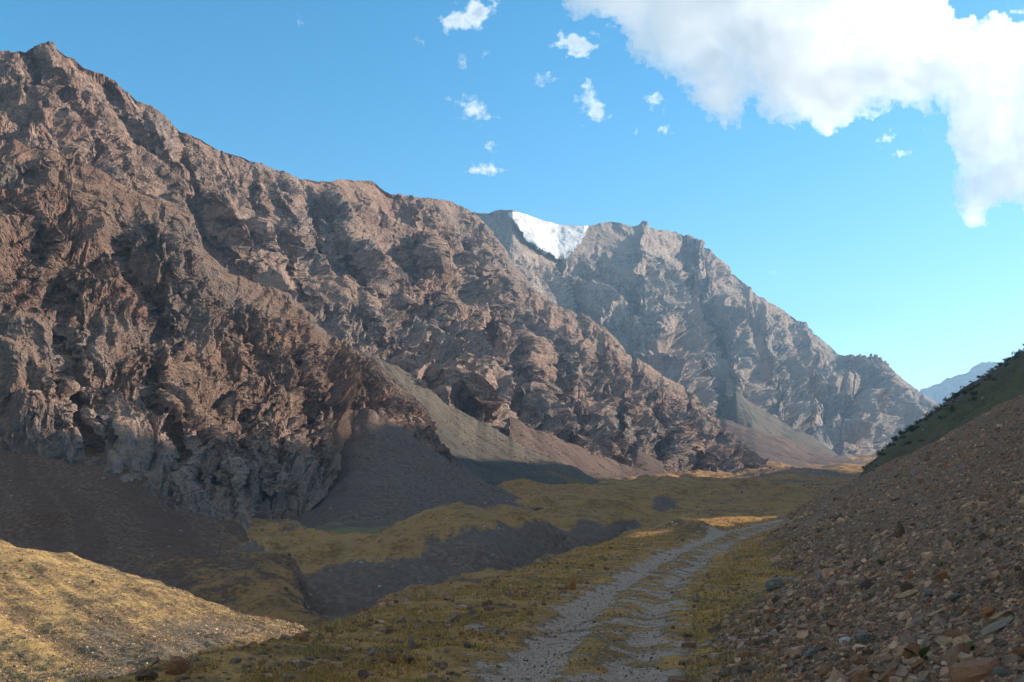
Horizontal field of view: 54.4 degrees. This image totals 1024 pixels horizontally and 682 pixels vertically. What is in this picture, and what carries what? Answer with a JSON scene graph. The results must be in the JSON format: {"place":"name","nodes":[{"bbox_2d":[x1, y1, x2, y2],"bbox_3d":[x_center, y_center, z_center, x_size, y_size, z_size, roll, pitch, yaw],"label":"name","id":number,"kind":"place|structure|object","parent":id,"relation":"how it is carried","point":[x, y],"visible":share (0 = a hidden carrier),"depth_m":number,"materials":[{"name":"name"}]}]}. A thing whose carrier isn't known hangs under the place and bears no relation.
{"place":"outdoors","nodes":[
{"label":"outdoors","id":0,"kind":"place"},
{"bbox_2d":[0,540,310,681],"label":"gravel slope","id":1,"kind":"structure","parent":0,"point":[106,633],"depth_m":70.27,"materials":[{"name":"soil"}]},
{"bbox_2d":[0,446,330,630],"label":"talus slope","id":2,"kind":"structure","parent":0,"point":[42,509],"depth_m":283.18,"materials":[{"name":"grey gravel"}]},
{"bbox_2d":[0,139,437,527],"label":"cliff","id":3,"kind":"structure","parent":0,"point":[152,344],"depth_m":509.58,"materials":[{"name":"stone"}]},
{"bbox_2d":[0,41,768,472],"bbox_3d":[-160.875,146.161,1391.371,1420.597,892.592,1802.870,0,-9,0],"label":"mountain","id":4,"kind":"structure","parent":0,"point":[446,303],"depth_m":1149.06,"materials":[{"name":"brown stone"}]},
{"bbox_2d":[378,407,458,465],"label":"rock outcrop","id":5,"kind":"object","parent":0,"point":[421,430],"visible":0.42,"depth_m":596.76,"materials":[{"name":"stone"}]},
{"bbox_2d":[71,515,821,681],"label":"grass verge","id":6,"kind":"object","parent":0,"point":[684,526],"depth_m":18.93,"materials":[{"name":"plant"}]},
{"bbox_2d":[135,668,157,681],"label":"stone","id":7,"kind":"object","parent":6,"relation":"on","point":[143,674],"visible":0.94,"depth_m":13.06,"materials":[{"name":"grey stone"}]},
{"bbox_2d":[165,657,188,674],"bbox_3d":[-4.531,4.421,13.504,0.242,0.256,0.225,-4,-10,27],"label":"stone","id":8,"kind":"object","parent":6,"relation":"on","point":[178,666],"visible":0.97,"depth_m":13.46,"materials":[{"name":"brown stone"}]},
{"bbox_2d":[229,657,241,663],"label":"stone","id":9,"kind":"object","parent":6,"relation":"on","point":[236,660],"visible":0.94,"depth_m":14.21,"materials":[{"name":"grey stone"}]},
{"bbox_2d":[282,675,289,681],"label":"stone","id":10,"kind":"object","parent":6,"relation":"on","point":[285,677],"visible":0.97,"depth_m":13.10,"materials":[{"name":"stone"}]},
{"bbox_2d":[298,633,308,641],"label":"stone","id":11,"kind":"object","parent":6,"relation":"on","point":[303,638],"visible":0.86,"depth_m":16.54,"materials":[{"name":"brown stone"}]},
{"bbox_2d":[304,656,313,660],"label":"stone","id":12,"kind":"object","parent":6,"relation":"on","point":[310,658],"visible":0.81,"depth_m":14.69,"materials":[{"name":"grey stone"}]},
{"bbox_2d":[387,654,398,662],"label":"stone","id":13,"kind":"object","parent":6,"relation":"on","point":[393,657],"visible":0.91,"depth_m":14.75,"materials":[{"name":"brown stone"}]},
{"bbox_2d":[403,655,415,663],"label":"stone","id":14,"kind":"object","parent":6,"relation":"on","point":[409,658],"visible":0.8,"depth_m":14.80,"materials":[{"name":"stone"}]},
{"bbox_2d":[407,635,416,648],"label":"stone","id":15,"kind":"object","parent":6,"relation":"on","point":[412,643],"visible":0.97,"depth_m":16.26,"materials":[{"name":"grey stone"}]},
{"bbox_2d":[108,516,810,681],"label":"verge stones","id":16,"kind":"object","parent":6,"relation":"on","point":[304,663],"visible":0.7,"depth_m":17.73,"materials":[{"name":"grey stone"}]},
{"bbox_2d":[567,574,575,589],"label":"stone","id":17,"kind":"object","parent":6,"relation":"on","point":[571,584],"visible":0.98,"depth_m":26.13,"materials":[{"name":"brown stone"}]},
{"bbox_2d":[765,577,784,590],"bbox_3d":[6.670,6.197,25.308,0.457,0.359,0.386,-5,-11,-13],"label":"stone","id":18,"kind":"object","parent":6,"relation":"on","point":[775,583],"visible":0.84,"depth_m":25.20,"materials":[{"name":"grey stone"}]},
{"bbox_2d":[0,0,1023,390],"label":"sky","id":19,"kind":"structure","parent":0,"point":[857,165],"materials":[{"name":"blue"}]},
{"bbox_2d":[243,517,792,681],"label":"gravel track","id":20,"kind":"structure","parent":0,"point":[714,534],"depth_m":19.01,"materials":[{"name":"grey gravel"}]},
{"bbox_2d":[231,452,877,616],"bbox_3d":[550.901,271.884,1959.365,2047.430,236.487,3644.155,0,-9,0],"label":"meadow","id":21,"kind":"structure","parent":0,"point":[443,544],"depth_m":321.80,"materials":[{"name":"green plant"}]},
{"bbox_2d":[255,409,543,533],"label":"scree fan","id":22,"kind":"object","parent":21,"relation":"on","point":[360,484],"visible":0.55,"depth_m":473.00},
{"bbox_2d":[0,358,845,628],"bbox_3d":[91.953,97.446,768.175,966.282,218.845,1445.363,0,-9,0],"label":"rubble","id":23,"kind":"object","parent":21,"relation":"on","point":[424,468],"visible":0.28,"depth_m":508.63,"materials":[{"name":"stone"}]},
{"bbox_2d":[360,350,637,488],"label":"scree fan","id":24,"kind":"object","parent":21,"relation":"on","point":[498,456],"visible":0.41,"depth_m":759.08},
{"bbox_2d":[510,417,656,479],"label":"scree fan","id":25,"kind":"object","parent":21,"relation":"on","point":[581,457],"visible":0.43,"depth_m":974.81},
{"bbox_2d":[630,450,677,473],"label":"scree fan","id":26,"kind":"object","parent":21,"relation":"on","point":[648,462],"visible":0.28,"depth_m":1124.97},
{"bbox_2d":[730,466,858,482],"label":"knoll","id":27,"kind":"structure","parent":21,"relation":"on","point":[807,470],"depth_m":1060.42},
{"bbox_2d":[792,482,842,488],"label":"knoll","id":28,"kind":"structure","parent":21,"relation":"on","point":[824,486],"depth_m":800.33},
{"bbox_2d":[375,500,809,606],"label":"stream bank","id":29,"kind":"structure","parent":0,"point":[707,512],"depth_m":350.78,"materials":[{"name":"grey gravel"}]},
{"bbox_2d":[473,210,938,456],"bbox_3d":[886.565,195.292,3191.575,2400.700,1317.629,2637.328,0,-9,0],"label":"glacier mountain","id":30,"kind":"structure","parent":0,"point":[706,326],"depth_m":2984.29,"materials":[{"name":"grey stone"}]},
{"bbox_2d":[508,212,587,259],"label":"glacier","id":31,"kind":"object","parent":30,"relation":"on","point":[558,242],"visible":1,"depth_m":3009.69,"materials":[{"name":"white snow"}]},
{"bbox_2d":[718,391,837,455],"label":"scree fan","id":32,"kind":"object","parent":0,"point":[740,409],"visible":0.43,"depth_m":2300.67},
{"bbox_2d":[720,419,867,466],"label":"scree fan","id":33,"kind":"object","parent":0,"point":[764,445],"visible":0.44,"depth_m":1863.64},
{"bbox_2d":[680,394,1023,681],"bbox_3d":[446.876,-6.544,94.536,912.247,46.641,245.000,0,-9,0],"label":"scree slope","id":34,"kind":"structure","parent":0,"point":[990,455],"depth_m":33.49,"materials":[{"name":"brown gravel"}]},
{"bbox_2d":[738,650,751,660],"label":"stone","id":35,"kind":"object","parent":34,"relation":"on","point":[746,654],"visible":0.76,"depth_m":14.28,"materials":[{"name":"brown stone"}]},
{"bbox_2d":[755,619,761,624],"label":"stone","id":36,"kind":"object","parent":34,"relation":"on","point":[757,621],"visible":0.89,"depth_m":17.01,"materials":[{"name":"stone"}]},
{"bbox_2d":[764,608,777,614],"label":"stone","id":37,"kind":"object","parent":34,"relation":"on","point":[770,611],"visible":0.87,"depth_m":17.41,"materials":[{"name":"brown stone"}]},
{"bbox_2d":[768,631,778,636],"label":"stone","id":38,"kind":"object","parent":34,"relation":"on","point":[774,633],"visible":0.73,"depth_m":15.69,"materials":[{"name":"grey stone"}]},
{"bbox_2d":[776,625,782,631],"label":"stone","id":39,"kind":"object","parent":34,"relation":"on","point":[779,628],"visible":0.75,"depth_m":15.81,"materials":[{"name":"grey stone"}]},
{"bbox_2d":[804,597,812,603],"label":"stone","id":40,"kind":"object","parent":34,"relation":"on","point":[810,600],"visible":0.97,"depth_m":16.86,"materials":[{"name":"stone"}]},
{"bbox_2d":[804,648,816,659],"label":"stone","id":41,"kind":"object","parent":34,"relation":"on","point":[809,653],"visible":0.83,"depth_m":12.60,"materials":[{"name":"grey stone"}]},
{"bbox_2d":[817,665,832,677],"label":"stone","id":42,"kind":"object","parent":34,"relation":"on","point":[823,670],"visible":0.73,"depth_m":11.51,"materials":[{"name":"brown stone"}]},
{"bbox_2d":[821,624,829,633],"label":"stone","id":43,"kind":"object","parent":34,"relation":"on","point":[825,628],"visible":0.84,"depth_m":13.85,"materials":[{"name":"beige stone"}]},
{"bbox_2d":[836,624,845,629],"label":"stone","id":44,"kind":"object","parent":34,"relation":"on","point":[842,626],"visible":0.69,"depth_m":13.74,"materials":[{"name":"stone"}]},
{"bbox_2d":[839,637,849,643],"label":"stone","id":45,"kind":"object","parent":34,"relation":"on","point":[844,638],"visible":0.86,"depth_m":12.66,"materials":[{"name":"white stone"}]},
{"bbox_2d":[850,654,866,665],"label":"stone","id":46,"kind":"object","parent":34,"relation":"on","point":[857,660],"visible":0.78,"depth_m":11.17,"materials":[{"name":"brown stone"}]},
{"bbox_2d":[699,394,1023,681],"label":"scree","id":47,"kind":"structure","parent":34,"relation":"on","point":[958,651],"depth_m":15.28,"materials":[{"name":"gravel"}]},
{"bbox_2d":[850,668,873,681],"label":"stone","id":48,"kind":"object","parent":34,"relation":"on","point":[859,675],"visible":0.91,"depth_m":10.23,"materials":[{"name":"brown stone"}]},
{"bbox_2d":[853,632,870,643],"bbox_3d":[4.359,3.693,12.356,0.196,0.161,0.172,-16,-9,-15],"label":"stone","id":49,"kind":"object","parent":34,"relation":"on","point":[862,637],"visible":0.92,"depth_m":12.29,"materials":[{"name":"grey stone"}]},
{"bbox_2d":[859,579,871,589],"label":"stone","id":50,"kind":"object","parent":34,"relation":"on","point":[864,583],"visible":0.83,"depth_m":15.84,"materials":[{"name":"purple stone"}]},
{"bbox_2d":[862,648,873,655],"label":"stone","id":51,"kind":"object","parent":34,"relation":"on","point":[867,651],"visible":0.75,"depth_m":11.48,"materials":[{"name":"stone"}]},
{"bbox_2d":[874,556,883,564],"bbox_3d":[6.348,3.789,17.144,0.222,0.155,0.235,0,-9,0],"label":"plant","id":52,"kind":"object","parent":34,"relation":"on","point":[879,562],"visible":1,"depth_m":17.13,"materials":[{"name":"green plant"}]},
{"bbox_2d":[877,602,888,606],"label":"stone","id":53,"kind":"object","parent":34,"relation":"on","point":[883,604],"visible":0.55,"depth_m":13.98,"materials":[{"name":"beige stone"}]},
{"bbox_2d":[883,648,891,653],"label":"stone","id":54,"kind":"object","parent":34,"relation":"on","point":[888,650],"visible":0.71,"depth_m":11.07,"materials":[{"name":"beige stone"}]},
{"bbox_2d":[877,664,898,681],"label":"stone","id":55,"kind":"object","parent":34,"relation":"on","point":[887,673],"visible":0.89,"depth_m":9.84,"materials":[{"name":"brown stone"}]},
{"bbox_2d":[891,571,901,576],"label":"stone","id":56,"kind":"object","parent":34,"relation":"on","point":[896,573],"visible":0.77,"depth_m":15.50,"materials":[{"name":"beige stone"}]},
{"bbox_2d":[894,520,904,537],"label":"stone","id":57,"kind":"object","parent":34,"relation":"on","point":[899,531],"visible":0.84,"depth_m":27.35,"materials":[{"name":"stone"}]},
{"bbox_2d":[899,581,912,591],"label":"stone","id":58,"kind":"object","parent":34,"relation":"on","point":[904,586],"visible":0.77,"depth_m":14.06,"materials":[{"name":"brown stone"}]},
{"bbox_2d":[897,589,917,599],"bbox_3d":[5.405,3.491,13.609,0.325,0.126,0.252,-18,-12,-19],"label":"stone","id":59,"kind":"object","parent":34,"relation":"on","point":[908,594],"visible":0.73,"depth_m":13.53,"materials":[{"name":"beige stone"}]},
{"bbox_2d":[904,571,913,579],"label":"stone","id":60,"kind":"object","parent":34,"relation":"on","point":[909,574],"visible":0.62,"depth_m":14.54,"materials":[{"name":"brown stone"}]},
{"bbox_2d":[902,642,920,658],"bbox_3d":[4.093,3.224,10.204,0.258,0.210,0.171,-14,-34,-42],"label":"stone","id":61,"kind":"object","parent":34,"relation":"on","point":[915,648],"visible":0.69,"depth_m":10.16,"materials":[{"name":"brown stone"}]},
{"bbox_2d":[901,645,930,657],"bbox_3d":[4.162,3.183,10.174,0.366,0.168,0.302,0,-9,0],"label":"plant","id":62,"kind":"object","parent":34,"relation":"on","point":[923,651],"visible":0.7,"depth_m":10.11,"materials":[{"name":"green plant"}]},
{"bbox_2d":[911,660,923,670],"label":"stone","id":63,"kind":"object","parent":34,"relation":"on","point":[918,664],"visible":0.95,"depth_m":9.81,"materials":[{"name":"brown stone"}]},
{"bbox_2d":[910,615,924,623],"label":"stone","id":64,"kind":"object","parent":34,"relation":"on","point":[917,618],"visible":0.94,"depth_m":12.22,"materials":[{"name":"grey stone"}]},
{"bbox_2d":[914,580,924,586],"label":"stone","id":65,"kind":"object","parent":34,"relation":"on","point":[919,583],"visible":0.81,"depth_m":13.98,"materials":[{"name":"beige stone"}]},
{"bbox_2d":[924,589,933,596],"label":"stone","id":66,"kind":"object","parent":34,"relation":"on","point":[928,592],"visible":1,"depth_m":13.05,"materials":[{"name":"grey stone"}]},
{"bbox_2d":[927,607,945,616],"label":"stone","id":67,"kind":"object","parent":34,"relation":"on","point":[939,611],"visible":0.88,"depth_m":12.17,"materials":[{"name":"grey stone"}]},
{"bbox_2d":[934,571,948,581],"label":"stone","id":68,"kind":"object","parent":34,"relation":"on","point":[940,576],"visible":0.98,"depth_m":13.43,"materials":[{"name":"brown stone"}]},
{"bbox_2d":[935,635,952,645],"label":"stone","id":69,"kind":"object","parent":34,"relation":"on","point":[943,640],"visible":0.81,"depth_m":10.24,"materials":[{"name":"beige stone"}]},
{"bbox_2d":[949,593,961,601],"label":"stone","id":70,"kind":"object","parent":34,"relation":"on","point":[953,597],"visible":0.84,"depth_m":12.39,"materials":[{"name":"grey stone"}]},
{"bbox_2d":[953,586,964,592],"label":"stone","id":71,"kind":"object","parent":34,"relation":"on","point":[959,589],"visible":0.65,"depth_m":12.58,"materials":[{"name":"stone"}]},
{"bbox_2d":[957,579,965,585],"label":"stone","id":72,"kind":"object","parent":34,"relation":"on","point":[960,582],"visible":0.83,"depth_m":12.90,"materials":[{"name":"grey stone"}]},
{"bbox_2d":[961,603,969,613],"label":"stone","id":73,"kind":"object","parent":34,"relation":"on","point":[964,609],"visible":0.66,"depth_m":11.75,"materials":[{"name":"brown stone"}]},
{"bbox_2d":[958,640,977,649],"bbox_3d":[4.551,2.997,9.794,0.240,0.097,0.218,5,-10,-31],"label":"plant","id":74,"kind":"object","parent":34,"relation":"on","point":[971,643],"visible":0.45,"depth_m":9.87,"materials":[{"name":"green plant"}]},
{"bbox_2d":[965,585,972,591],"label":"stone","id":75,"kind":"object","parent":34,"relation":"on","point":[969,587],"visible":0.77,"depth_m":12.48,"materials":[{"name":"stone"}]},
{"bbox_2d":[968,589,974,596],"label":"stone","id":76,"kind":"object","parent":34,"relation":"on","point":[971,592],"visible":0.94,"depth_m":12.19,"materials":[{"name":"grey stone"}]},
{"bbox_2d":[948,657,1001,681],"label":"stone","id":77,"kind":"object","parent":34,"relation":"on","point":[977,670],"visible":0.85,"depth_m":8.53,"materials":[{"name":"brown stone"}]},
{"bbox_2d":[974,648,981,658],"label":"stone","id":78,"kind":"object","parent":34,"relation":"on","point":[978,652],"visible":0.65,"depth_m":9.40,"materials":[{"name":"stone"}]},
{"bbox_2d":[980,579,989,586],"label":"stone","id":79,"kind":"object","parent":34,"relation":"on","point":[984,582],"visible":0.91,"depth_m":12.29,"materials":[{"name":"stone"}]},
{"bbox_2d":[981,605,996,617],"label":"stone","id":80,"kind":"object","parent":34,"relation":"on","point":[988,611],"visible":0.87,"depth_m":10.79,"materials":[{"name":"brown stone"}]},
{"bbox_2d":[981,617,1013,638],"bbox_3d":[4.875,2.893,9.995,0.434,0.129,0.255,-18,-15,-14],"label":"stone","id":81,"kind":"object","parent":34,"relation":"on","point":[998,626],"visible":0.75,"depth_m":9.93,"materials":[{"name":"grey stone"}]},
{"bbox_2d":[996,565,1003,572],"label":"stone","id":82,"kind":"object","parent":34,"relation":"on","point":[1000,567],"visible":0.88,"depth_m":12.47,"materials":[{"name":"brown stone"}]},
{"bbox_2d":[989,608,1012,622],"bbox_3d":[5.092,2.868,10.321,0.304,0.133,0.179,-7,-18,-32],"label":"stone","id":83,"kind":"object","parent":34,"relation":"on","point":[995,617],"visible":0.7,"depth_m":10.27,"materials":[{"name":"beige stone"}]},
{"bbox_2d":[992,666,1010,676],"bbox_3d":[3.939,2.680,8.020,0.134,0.120,0.128,-20,-15,8],"label":"stone","id":84,"kind":"object","parent":34,"relation":"on","point":[1001,671],"visible":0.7,"depth_m":7.99,"materials":[{"name":"grey stone"}]},
{"bbox_2d":[1006,646,1023,657],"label":"stone","id":85,"kind":"object","parent":34,"relation":"on","point":[1018,651],"visible":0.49,"depth_m":8.80,"materials":[{"name":"brown stone"}]},
{"bbox_2d":[1014,564,1021,571],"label":"stone","id":86,"kind":"object","parent":34,"relation":"on","point":[1017,567],"visible":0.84,"depth_m":12.04,"materials":[{"name":"stone"}]},
{"bbox_2d":[1019,568,1023,585],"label":"stone","id":87,"kind":"object","parent":34,"relation":"on","point":[1021,579],"visible":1,"depth_m":11.26,"materials":[{"name":"stone"}]},
{"bbox_2d":[856,351,1023,479],"bbox_3d":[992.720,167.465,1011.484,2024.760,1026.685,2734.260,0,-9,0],"label":"hillside","id":88,"kind":"structure","parent":0,"point":[1007,384],"depth_m":432.60,"materials":[{"name":"green plant"}]},
{"bbox_2d":[919,361,1001,404],"bbox_3d":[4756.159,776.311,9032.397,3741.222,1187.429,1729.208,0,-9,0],"label":"ridge","id":89,"kind":"structure","parent":0,"point":[937,393],"depth_m":9007.35,"materials":[{"name":"grey stone"}]}
]}

